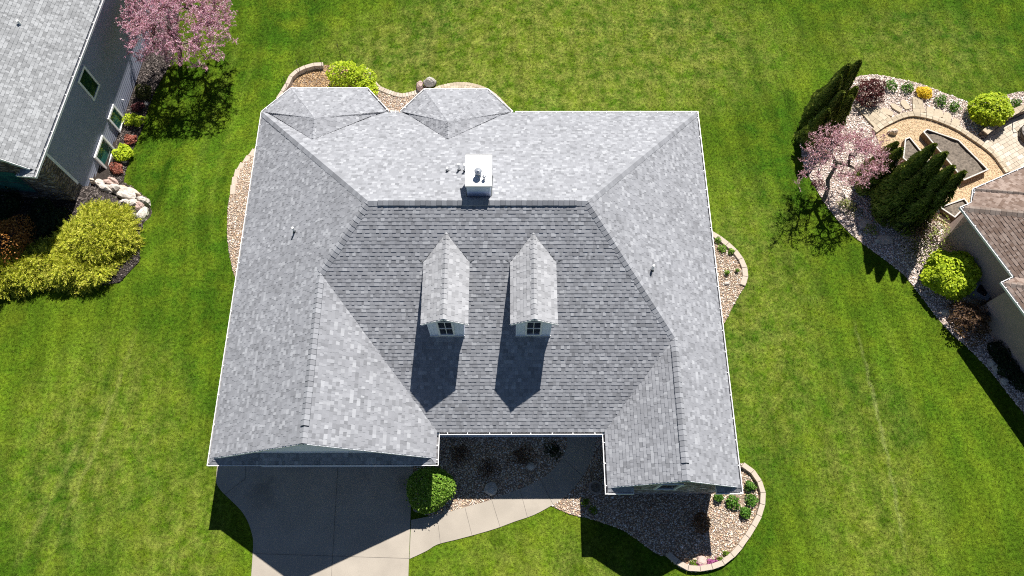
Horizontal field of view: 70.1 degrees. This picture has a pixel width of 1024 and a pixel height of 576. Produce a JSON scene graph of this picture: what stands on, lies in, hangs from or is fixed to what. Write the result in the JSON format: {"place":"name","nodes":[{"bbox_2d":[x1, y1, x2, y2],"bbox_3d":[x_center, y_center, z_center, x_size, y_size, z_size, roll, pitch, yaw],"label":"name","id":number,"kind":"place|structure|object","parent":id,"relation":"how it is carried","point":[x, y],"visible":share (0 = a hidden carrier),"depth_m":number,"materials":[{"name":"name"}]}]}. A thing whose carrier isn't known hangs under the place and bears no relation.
{"place":"outdoors","nodes":[
{"label":"outdoors","id":0,"kind":"place"},
{"bbox_2d":[227,154,253,276],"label":"gravel","id":1,"kind":"structure","parent":0,"point":[236,207],"depth_m":35.67,"materials":[{"name":"gravel"}]},
{"bbox_2d":[216,466,413,575],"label":"driveway","id":2,"kind":"structure","parent":0,"point":[293,513],"depth_m":30.29,"materials":[{"name":"concrete"}]},
{"bbox_2d":[228,460,579,575],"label":"pavement joints","id":3,"kind":"object","parent":2,"relation":"on","point":[381,557],"visible":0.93,"depth_m":30.30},
{"bbox_2d":[375,86,426,112],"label":"gravel","id":4,"kind":"structure","parent":0,"point":[391,103],"depth_m":39.50,"materials":[{"name":"gravel"}]},
{"bbox_2d":[413,437,566,515],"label":"gravel","id":5,"kind":"structure","parent":0,"point":[471,485],"depth_m":31.11,"materials":[{"name":"gravel"}]},
{"bbox_2d":[484,482,496,495],"bbox_3d":[-0.901,8.445,30.674,0.559,0.402,0.582,0,68,0],"label":"boulder","id":6,"kind":"object","parent":5,"relation":"on","point":[490,488],"visible":1,"depth_m":30.52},
{"bbox_2d":[0,0,1023,575],"bbox_3d":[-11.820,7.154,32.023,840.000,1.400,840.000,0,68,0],"label":"lawn","id":7,"kind":"structure","parent":0,"point":[972,478],"depth_m":33.39,"materials":[{"name":"plant"}]},
{"bbox_2d":[0,249,35,300],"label":"golden juniper","id":8,"kind":"object","parent":7,"relation":"on","point":[6,286],"visible":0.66,"depth_m":33.67,"materials":[{"name":"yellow plant"}]},
{"bbox_2d":[0,214,37,265],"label":"rust shrub","id":9,"kind":"object","parent":7,"relation":"on","point":[4,228],"visible":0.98,"depth_m":33.80,"materials":[{"name":"brown plant"}]},
{"bbox_2d":[1,235,71,294],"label":"golden juniper","id":10,"kind":"object","parent":7,"relation":"on","point":[37,257],"visible":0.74,"depth_m":33.83,"materials":[{"name":"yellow plant"}]},
{"bbox_2d":[0,195,140,290],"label":"bark mulch","id":11,"kind":"object","parent":7,"relation":"on","point":[127,265],"visible":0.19,"depth_m":35.39,"materials":[{"name":"wood"}]},
{"bbox_2d":[36,252,119,297],"bbox_3d":[-20.429,-0.798,33.994,4.035,1.669,2.393,0,68,0],"label":"golden juniper","id":12,"kind":"object","parent":7,"relation":"on","point":[83,277],"visible":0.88,"depth_m":33.74,"materials":[{"name":"yellow plant"}]},
{"bbox_2d":[0,0,161,200],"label":"house","id":13,"kind":"structure","parent":7,"relation":"on","point":[67,72],"depth_m":34.21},
{"bbox_2d":[0,172,40,193],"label":"window","id":14,"kind":"structure","parent":13,"relation":"in","point":[8,179],"depth_m":34.64,"materials":[{"name":"teal glass"}]},
{"bbox_2d":[77,65,99,100],"bbox_3d":[-20.938,-10.129,36.104,0.037,1.530,1.000,5,68,2],"label":"window","id":15,"kind":"structure","parent":13,"relation":"in","point":[86,80],"depth_m":36.09,"materials":[{"name":"white glass"}]},
{"bbox_2d":[93,135,114,168],"bbox_3d":[-21.108,-6.997,37.775,0.097,1.270,1.350,5,68,2],"label":"window","id":16,"kind":"structure","parent":13,"relation":"in","point":[104,147],"depth_m":37.70,"materials":[{"name":"white glass"}]},
{"bbox_2d":[107,104,124,132],"bbox_3d":[-20.942,-8.961,38.636,0.067,1.300,0.950,5,68,2],"label":"window","id":17,"kind":"structure","parent":13,"relation":"in","point":[115,116],"depth_m":38.59,"materials":[{"name":"white glass"}]},
{"bbox_2d":[43,196,145,283],"bbox_3d":[-19.842,-2.476,34.484,4.572,2.031,4.302,-37,73,-14],"label":"golden juniper","id":18,"kind":"object","parent":7,"relation":"on","point":[105,221],"visible":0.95,"depth_m":34.35,"materials":[{"name":"yellow plant"}]},
{"bbox_2d":[98,184,112,193],"bbox_3d":[-20.735,-5.018,37.214,0.567,0.755,0.607,-41,74,-15],"label":"boulder","id":19,"kind":"object","parent":7,"relation":"on","point":[105,188],"visible":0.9,"depth_m":37.00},
{"bbox_2d":[109,184,119,194],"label":"boulder","id":20,"kind":"object","parent":7,"relation":"on","point":[114,188],"visible":0.66,"depth_m":37.20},
{"bbox_2d":[109,162,123,173],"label":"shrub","id":21,"kind":"object","parent":7,"relation":"on","point":[117,169],"visible":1,"depth_m":37.93,"materials":[{"name":"red plant"}]},
{"bbox_2d":[111,143,135,161],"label":"lime shrub","id":22,"kind":"object","parent":7,"relation":"on","point":[121,149],"visible":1,"depth_m":38.11,"materials":[{"name":"green plant"}]},
{"bbox_2d":[116,187,136,199],"bbox_3d":[-19.630,-4.690,37.340,1.030,0.864,0.704,32,71,12],"label":"boulder","id":23,"kind":"object","parent":7,"relation":"on","point":[125,193],"visible":0.76,"depth_m":37.03,"materials":[{"name":"stone"}]},
{"bbox_2d":[75,5,178,229],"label":"bark mulch","id":24,"kind":"object","parent":7,"relation":"on","point":[153,69],"visible":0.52,"depth_m":39.22,"materials":[{"name":"wood"}]},
{"bbox_2d":[124,134,136,144],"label":"coral plant","id":25,"kind":"object","parent":7,"relation":"on","point":[128,140],"visible":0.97,"depth_m":38.62,"materials":[{"name":"red plant"}]},
{"bbox_2d":[121,113,145,126],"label":"lime shrub","id":26,"kind":"object","parent":7,"relation":"on","point":[135,120],"visible":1,"depth_m":38.95,"materials":[{"name":"green plant"}]},
{"bbox_2d":[130,102,144,111],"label":"shrub","id":27,"kind":"object","parent":7,"relation":"on","point":[139,107],"visible":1,"depth_m":39.36,"materials":[{"name":"red plant"}]},
{"bbox_2d":[137,206,148,217],"bbox_3d":[-18.483,-3.700,36.539,0.522,0.601,0.775,0,68,0],"label":"boulder","id":28,"kind":"object","parent":7,"relation":"on","point":[143,212],"visible":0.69,"depth_m":36.38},
{"bbox_2d":[133,83,154,101],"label":"shrub","id":29,"kind":"object","parent":7,"relation":"on","point":[147,93],"visible":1,"depth_m":39.61,"materials":[{"name":"green plant"}]},
{"bbox_2d":[137,196,150,207],"bbox_3d":[-18.829,-4.422,37.202,0.724,0.693,0.549,0,68,0],"label":"boulder","id":30,"kind":"object","parent":7,"relation":"on","point":[145,201],"visible":0.91,"depth_m":37.01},
{"bbox_2d":[114,0,237,70],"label":"blossom tree","id":31,"kind":"object","parent":7,"relation":"on","point":[202,11],"visible":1,"depth_m":36.86,"materials":[{"name":"pink plant"}]},
{"bbox_2d":[230,148,254,193],"bbox_3d":[-13.684,-6.123,37.312,0.661,1.018,3.643,12,68,4],"label":"stone edging","id":32,"kind":"object","parent":7,"relation":"on","point":[235,179],"visible":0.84,"depth_m":36.92,"materials":[{"name":"stone"}]},
{"bbox_2d":[276,62,323,98],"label":"stone edging","id":33,"kind":"object","parent":7,"relation":"on","point":[294,75],"visible":0.85,"depth_m":40.30,"materials":[{"name":"stone"}]},
{"bbox_2d":[291,65,374,93],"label":"gravel bed","id":34,"kind":"object","parent":7,"relation":"on","point":[315,78],"visible":0.05,"depth_m":40.37,"materials":[{"name":"gravel"}]},
{"bbox_2d":[325,59,362,86],"bbox_3d":[-9.144,-11.779,39.636,2.046,1.718,1.869,0,68,0],"label":"lime shrub","id":35,"kind":"object","parent":7,"relation":"on","point":[341,65],"visible":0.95,"depth_m":39.28,"materials":[{"name":"green plant"}]},
{"bbox_2d":[346,64,376,86],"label":"lime shrub","id":36,"kind":"object","parent":7,"relation":"on","point":[363,75],"visible":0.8,"depth_m":39.52,"materials":[{"name":"green plant"}]},
{"bbox_2d":[356,77,378,95],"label":"lime shrub","id":37,"kind":"object","parent":7,"relation":"on","point":[371,87],"visible":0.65,"depth_m":39.41,"materials":[{"name":"green plant"}]},
{"bbox_2d":[366,68,416,97],"bbox_3d":[-6.823,-11.093,39.953,3.688,0.500,0.945,30,71,11],"label":"paver edging","id":38,"kind":"object","parent":7,"relation":"on","point":[388,92],"visible":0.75,"depth_m":39.67,"materials":[{"name":"stone"}]},
{"bbox_2d":[423,77,436,87],"bbox_3d":[-4.450,-11.089,39.475,0.654,0.836,0.590,-31,71,-12],"label":"boulder","id":39,"kind":"object","parent":7,"relation":"on","point":[429,82],"visible":0.96,"depth_m":39.25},
{"bbox_2d":[404,466,456,514],"bbox_3d":[-3.449,8.301,30.088,1.955,1.486,2.132,42,74,15],"label":"clipped shrub","id":40,"kind":"object","parent":7,"relation":"on","point":[435,500],"visible":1,"depth_m":29.71,"materials":[{"name":"green plant"}]},
{"bbox_2d":[450,442,472,465],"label":"shrub","id":41,"kind":"object","parent":7,"relation":"on","point":[462,456],"visible":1,"depth_m":31.11,"materials":[{"name":"green plant"}]},
{"bbox_2d":[435,82,506,104],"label":"stone edging","id":42,"kind":"structure","parent":7,"relation":"on","point":[460,85],"depth_m":39.12,"materials":[{"name":"stone"}]},
{"bbox_2d":[207,87,742,494],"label":"house","id":43,"kind":"structure","parent":7,"relation":"on","point":[421,273],"depth_m":28.27,"materials":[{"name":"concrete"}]},
{"bbox_2d":[262,466,412,466],"bbox_3d":[-7.413,7.177,30.030,6.400,2.300,0.063,0,68,0],"label":"garage door","id":44,"kind":"structure","parent":43,"relation":"in","point":[262,466],"depth_m":30.89,"materials":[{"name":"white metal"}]},
{"bbox_2d":[653,484,683,489],"bbox_3d":[6.034,7.689,28.192,0.880,1.600,0.047,0,68,0],"label":"window","id":45,"kind":"structure","parent":43,"relation":"in","point":[661,486],"depth_m":28.19,"materials":[{"name":"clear glass"}]},
{"bbox_2d":[477,457,500,483],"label":"shrub","id":46,"kind":"object","parent":7,"relation":"on","point":[486,466],"visible":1,"depth_m":30.89,"materials":[{"name":"green plant"}]},
{"bbox_2d":[410,437,595,558],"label":"front walk","id":47,"kind":"structure","parent":7,"relation":"on","point":[561,479],"depth_m":30.44,"materials":[{"name":"concrete"}]},
{"bbox_2d":[502,444,536,466],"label":"shrub","id":48,"kind":"object","parent":7,"relation":"on","point":[517,452],"visible":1,"depth_m":31.05,"materials":[{"name":"green plant"}]},
{"bbox_2d":[543,440,562,460],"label":"shrub","id":49,"kind":"object","parent":7,"relation":"on","point":[553,449],"visible":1,"depth_m":31.19,"materials":[{"name":"green plant"}]},
{"bbox_2d":[551,437,759,571],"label":"gravel","id":50,"kind":"structure","parent":7,"relation":"on","point":[660,524],"depth_m":30.36,"materials":[{"name":"gravel"}]},
{"bbox_2d":[589,480,601,494],"bbox_3d":[3.490,8.395,30.611,0.578,0.372,0.578,0,68,0],"label":"flower pot","id":51,"kind":"object","parent":50,"relation":"on","point":[595,487],"visible":1,"depth_m":30.44,"materials":[{"name":"ceramic"}]},
{"bbox_2d":[697,555,706,564],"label":"rock","id":52,"kind":"object","parent":50,"relation":"on","point":[701,559],"visible":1,"depth_m":29.57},
{"bbox_2d":[725,495,740,509],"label":"perennial","id":53,"kind":"object","parent":50,"relation":"on","point":[736,506],"visible":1,"depth_m":30.34,"materials":[{"name":"green plant"}]},
{"bbox_2d":[740,507,751,518],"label":"perennial","id":54,"kind":"object","parent":50,"relation":"on","point":[746,511],"visible":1,"depth_m":30.18,"materials":[{"name":"green plant"}]},
{"bbox_2d":[691,511,710,534],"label":"dark shrub","id":55,"kind":"object","parent":7,"relation":"on","point":[696,518],"visible":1,"depth_m":29.86,"materials":[{"name":"green plant"}]},
{"bbox_2d":[666,463,765,571],"bbox_3d":[8.824,9.832,30.159,2.064,0.258,5.255,42,74,15],"label":"stone edging","id":56,"kind":"object","parent":7,"relation":"on","point":[734,552],"visible":1,"depth_m":29.83,"materials":[{"name":"stone"}]},
{"bbox_2d":[712,231,747,286],"bbox_3d":[10.500,-1.500,34.829,0.853,0.172,3.165,-23,70,-9],"label":"stone edging","id":57,"kind":"object","parent":7,"relation":"on","point":[740,258],"visible":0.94,"depth_m":34.70,"materials":[{"name":"stone"}]},
{"bbox_2d":[745,480,756,491],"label":"perennial","id":58,"kind":"object","parent":7,"relation":"on","point":[749,487],"visible":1,"depth_m":30.61,"materials":[{"name":"green plant"}]},
{"bbox_2d":[744,493,758,506],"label":"perennial","id":59,"kind":"object","parent":7,"relation":"on","point":[753,498],"visible":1,"depth_m":30.39,"materials":[{"name":"green plant"}]},
{"bbox_2d":[793,108,830,149],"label":"arborvitae","id":60,"kind":"object","parent":7,"relation":"on","point":[821,118],"visible":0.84,"depth_m":36.00,"materials":[{"name":"green plant"}]},
{"bbox_2d":[798,73,842,128],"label":"arborvitae","id":61,"kind":"object","parent":7,"relation":"on","point":[825,96],"visible":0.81,"depth_m":35.47,"materials":[{"name":"green plant"}]},
{"bbox_2d":[803,63,851,108],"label":"arborvitae","id":62,"kind":"object","parent":7,"relation":"on","point":[844,70],"visible":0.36,"depth_m":34.91,"materials":[{"name":"green plant"}]},
{"bbox_2d":[819,90,845,141],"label":"arborvitae","id":63,"kind":"object","parent":7,"relation":"on","point":[835,103],"visible":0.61,"depth_m":35.22,"materials":[{"name":"green plant"}]},
{"bbox_2d":[828,95,853,136],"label":"arborvitae","id":64,"kind":"object","parent":7,"relation":"on","point":[846,106],"visible":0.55,"depth_m":35.79,"materials":[{"name":"green plant"}]},
{"bbox_2d":[837,197,855,212],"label":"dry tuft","id":65,"kind":"object","parent":7,"relation":"on","point":[841,203],"visible":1,"depth_m":35.70,"materials":[{"name":"green plant"}]},
{"bbox_2d":[794,121,903,201],"bbox_3d":[15.518,-5.866,34.753,5.404,3.642,4.020,0,68,0],"label":"blossom tree","id":66,"kind":"object","parent":7,"relation":"on","point":[861,149],"visible":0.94,"depth_m":33.65,"materials":[{"name":"pink plant"}]},
{"bbox_2d":[841,59,862,97],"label":"arborvitae","id":67,"kind":"object","parent":7,"relation":"on","point":[854,71],"visible":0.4,"depth_m":34.92,"materials":[{"name":"green plant"}]},
{"bbox_2d":[848,86,858,111],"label":"arborvitae","id":68,"kind":"object","parent":7,"relation":"on","point":[854,91],"visible":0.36,"depth_m":36.05,"materials":[{"name":"green plant"}]},
{"bbox_2d":[845,202,862,216],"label":"dry tuft","id":69,"kind":"object","parent":7,"relation":"on","point":[856,208],"visible":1,"depth_m":35.60,"materials":[{"name":"green plant"}]},
{"bbox_2d":[858,218,873,228],"bbox_3d":[17.237,-3.146,35.523,0.817,0.164,0.584,0,68,0],"label":"rock","id":70,"kind":"object","parent":7,"relation":"on","point":[862,223],"visible":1,"depth_m":35.47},
{"bbox_2d":[851,78,886,107],"bbox_3d":[18.578,-10.255,37.776,1.898,1.387,1.838,0,68,0],"label":"barberry","id":71,"kind":"object","parent":7,"relation":"on","point":[880,91],"visible":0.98,"depth_m":37.66,"materials":[{"name":"red plant"}]},
{"bbox_2d":[854,102,889,127],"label":"paver walk","id":72,"kind":"structure","parent":7,"relation":"on","point":[873,116],"depth_m":37.84,"materials":[{"name":"stone"}]},
{"bbox_2d":[864,223,879,234],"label":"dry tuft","id":73,"kind":"object","parent":7,"relation":"on","point":[871,227],"visible":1,"depth_m":35.22,"materials":[{"name":"green plant"}]},
{"bbox_2d":[852,141,899,180],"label":"arborvitae","id":74,"kind":"object","parent":7,"relation":"on","point":[893,145],"visible":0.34,"depth_m":34.18,"materials":[{"name":"green plant"}]},
{"bbox_2d":[854,147,904,196],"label":"arborvitae","id":75,"kind":"object","parent":7,"relation":"on","point":[896,154],"visible":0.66,"depth_m":34.51,"materials":[{"name":"green plant"}]},
{"bbox_2d":[876,235,892,243],"bbox_3d":[17.997,-2.334,35.197,0.831,0.131,0.507,0,68,0],"label":"rock","id":76,"kind":"object","parent":7,"relation":"on","point":[885,239],"visible":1,"depth_m":35.14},
{"bbox_2d":[884,79,896,91],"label":"perennial","id":77,"kind":"object","parent":7,"relation":"on","point":[888,86],"visible":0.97,"depth_m":38.34,"materials":[{"name":"green plant"}]},
{"bbox_2d":[869,173,924,227],"bbox_3d":[18.234,-4.272,34.034,1.688,3.884,1.749,0,68,0],"label":"arborvitae","id":78,"kind":"object","parent":7,"relation":"on","point":[888,207],"visible":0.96,"depth_m":34.08,"materials":[{"name":"green plant"}]},
{"bbox_2d":[869,142,937,210],"bbox_3d":[18.160,-5.096,33.603,1.750,5.304,2.012,0,68,0],"label":"arborvitae","id":79,"kind":"object","parent":7,"relation":"on","point":[912,165],"visible":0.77,"depth_m":33.01,"materials":[{"name":"green plant"}]},
{"bbox_2d":[901,81,913,92],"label":"perennial","id":80,"kind":"object","parent":7,"relation":"on","point":[909,85],"visible":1,"depth_m":38.31,"materials":[{"name":"green plant"}]},
{"bbox_2d":[874,150,948,218],"bbox_3d":[18.452,-4.754,33.469,1.964,5.294,1.674,0,68,0],"label":"arborvitae","id":81,"kind":"object","parent":7,"relation":"on","point":[931,167],"visible":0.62,"depth_m":32.02,"materials":[{"name":"green plant"}]},
{"bbox_2d":[800,74,1023,411],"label":"gravel","id":82,"kind":"structure","parent":7,"relation":"on","point":[910,269],"depth_m":35.82,"materials":[{"name":"gravel"}]},
{"bbox_2d":[900,100,910,109],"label":"stepping stone","id":83,"kind":"object","parent":82,"relation":"on","point":[905,105],"visible":1,"depth_m":38.10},
{"bbox_2d":[912,97,925,112],"bbox_3d":[21.179,-9.559,38.132,0.655,0.122,0.967,0,68,0],"label":"paver pad","id":84,"kind":"object","parent":82,"relation":"on","point":[917,104],"visible":1,"depth_m":38.05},
{"bbox_2d":[876,117,1003,227],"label":"pea gravel","id":85,"kind":"structure","parent":82,"relation":"on","point":[913,128],"depth_m":37.29,"materials":[{"name":"gravel"}]},
{"bbox_2d":[899,137,928,163],"bbox_3d":[20.109,-6.546,36.729,1.099,0.420,1.998,-24,70,-10],"label":"raised planter","id":86,"kind":"object","parent":85,"relation":"on","point":[911,148],"visible":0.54,"depth_m":36.81,"materials":[{"name":"concrete"}]},
{"bbox_2d":[939,198,967,220],"bbox_3d":[21.582,-3.762,35.599,1.465,0.420,0.770,-19,69,-8],"label":"raised planter","id":87,"kind":"object","parent":85,"relation":"on","point":[951,211],"visible":0.71,"depth_m":35.52,"materials":[{"name":"concrete"}]},
{"bbox_2d":[920,129,988,182],"bbox_3d":[22.285,-6.864,36.865,1.494,0.420,3.308,-25,70,-10],"label":"raised planter","id":88,"kind":"object","parent":85,"relation":"on","point":[961,156],"visible":0.84,"depth_m":36.69,"materials":[{"name":"stone"}]},
{"bbox_2d":[872,111,1010,173],"bbox_3d":[22.071,-7.775,37.369,6.929,0.174,2.144,20,69,8],"label":"paver band","id":89,"kind":"object","parent":82,"relation":"on","point":[998,159],"visible":1,"depth_m":37.49,"materials":[{"name":"stone"}]},
{"bbox_2d":[963,281,989,305],"bbox_3d":[21.567,0.250,33.764,0.797,0.790,0.797,38,73,14],"label":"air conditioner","id":90,"kind":"object","parent":82,"relation":"on","point":[980,293],"visible":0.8,"depth_m":33.43,"materials":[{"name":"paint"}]},
{"bbox_2d":[978,104,1023,138],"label":"seat wall","id":91,"kind":"structure","parent":82,"relation":"on","point":[985,132],"depth_m":37.33,"materials":[{"name":"stone"}]},
{"bbox_2d":[891,191,936,237],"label":"arborvitae","id":92,"kind":"object","parent":7,"relation":"on","point":[916,212],"visible":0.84,"depth_m":34.05,"materials":[{"name":"green plant"}]},
{"bbox_2d":[901,230,937,263],"bbox_3d":[19.304,-1.933,34.654,1.682,0.888,1.617,-42,74,-15],"label":"spring shrub","id":93,"kind":"object","parent":7,"relation":"on","point":[914,248],"visible":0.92,"depth_m":34.51,"materials":[{"name":"green plant"}]},
{"bbox_2d":[916,86,931,98],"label":"gold shrub","id":94,"kind":"object","parent":7,"relation":"on","point":[922,92],"visible":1,"depth_m":38.16,"materials":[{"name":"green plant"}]},
{"bbox_2d":[899,164,956,216],"bbox_3d":[19.056,-4.394,33.614,1.826,4.758,1.453,0,68,0],"label":"arborvitae","id":95,"kind":"object","parent":7,"relation":"on","point":[938,180],"visible":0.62,"depth_m":32.42,"materials":[{"name":"green plant"}]},
{"bbox_2d":[912,213,947,240],"bbox_3d":[19.947,-2.944,34.891,1.829,1.219,1.361,-27,70,-11],"label":"brown shrub","id":96,"kind":"object","parent":7,"relation":"on","point":[919,229],"visible":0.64,"depth_m":34.74,"materials":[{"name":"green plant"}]},
{"bbox_2d":[908,213,952,257],"bbox_3d":[20.159,-2.353,34.550,2.382,1.401,2.059,-25,70,-10],"label":"spring shrub","id":97,"kind":"object","parent":7,"relation":"on","point":[935,232],"visible":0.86,"depth_m":34.42,"materials":[{"name":"green plant"}]},
{"bbox_2d":[906,170,967,230],"bbox_3d":[19.574,-4.186,33.596,1.678,4.638,1.609,0,68,0],"label":"arborvitae","id":98,"kind":"object","parent":7,"relation":"on","point":[949,188],"visible":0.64,"depth_m":32.79,"materials":[{"name":"green plant"}]},
{"bbox_2d":[934,94,946,107],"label":"perennial","id":99,"kind":"object","parent":7,"relation":"on","point":[943,97],"visible":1,"depth_m":37.99,"materials":[{"name":"green plant"}]},
{"bbox_2d":[919,248,981,302],"bbox_3d":[20.459,-0.673,33.574,2.821,1.948,2.611,40,73,15],"label":"round shrub","id":100,"kind":"object","parent":7,"relation":"on","point":[961,269],"visible":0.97,"depth_m":33.14,"materials":[{"name":"green plant"}]},
{"bbox_2d":[947,100,961,113],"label":"perennial","id":101,"kind":"object","parent":7,"relation":"on","point":[956,105],"visible":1,"depth_m":37.85,"materials":[{"name":"green plant"}]},
{"bbox_2d":[947,299,991,346],"bbox_3d":[20.820,1.542,33.004,2.109,1.335,2.173,0,68,0],"label":"bronze shrub","id":102,"kind":"object","parent":7,"relation":"on","point":[968,326],"visible":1,"depth_m":32.90,"materials":[{"name":"brown plant"}]},
{"bbox_2d":[939,166,1023,375],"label":"house","id":103,"kind":"structure","parent":7,"relation":"on","point":[986,228],"depth_m":32.24,"materials":[{"name":"brown"}]},
{"bbox_2d":[966,91,1014,126],"bbox_3d":[24.507,-9.137,37.307,2.228,1.449,2.031,0,68,0],"label":"round shrub","id":104,"kind":"object","parent":7,"relation":"on","point":[985,107],"visible":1,"depth_m":36.98,"materials":[{"name":"green plant"}]},
{"bbox_2d":[986,340,1011,362],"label":"dark shrub","id":105,"kind":"object","parent":7,"relation":"on","point":[995,345],"visible":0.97,"depth_m":32.72,"materials":[{"name":"green plant"}]},
{"bbox_2d":[983,115,1023,174],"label":"paver patio","id":106,"kind":"structure","parent":7,"relation":"on","point":[1006,130],"depth_m":37.25,"materials":[{"name":"stone"}]},
{"bbox_2d":[1018,125,1023,142],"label":"fire pit","id":107,"kind":"object","parent":106,"relation":"on","point":[1021,133],"visible":1,"depth_m":37.24,"materials":[{"name":"stone"}]},
{"bbox_2d":[997,354,1019,379],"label":"dark shrub","id":108,"kind":"object","parent":7,"relation":"on","point":[1006,366],"visible":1,"depth_m":32.44,"materials":[{"name":"green plant"}]},
{"bbox_2d":[1008,369,1023,392],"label":"dark shrub","id":109,"kind":"object","parent":7,"relation":"on","point":[1019,381],"visible":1,"depth_m":32.22,"materials":[{"name":"green plant"}]},
{"bbox_2d":[713,238,747,323],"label":"gravel","id":110,"kind":"structure","parent":0,"point":[730,292],"depth_m":34.40,"materials":[{"name":"gravel"}]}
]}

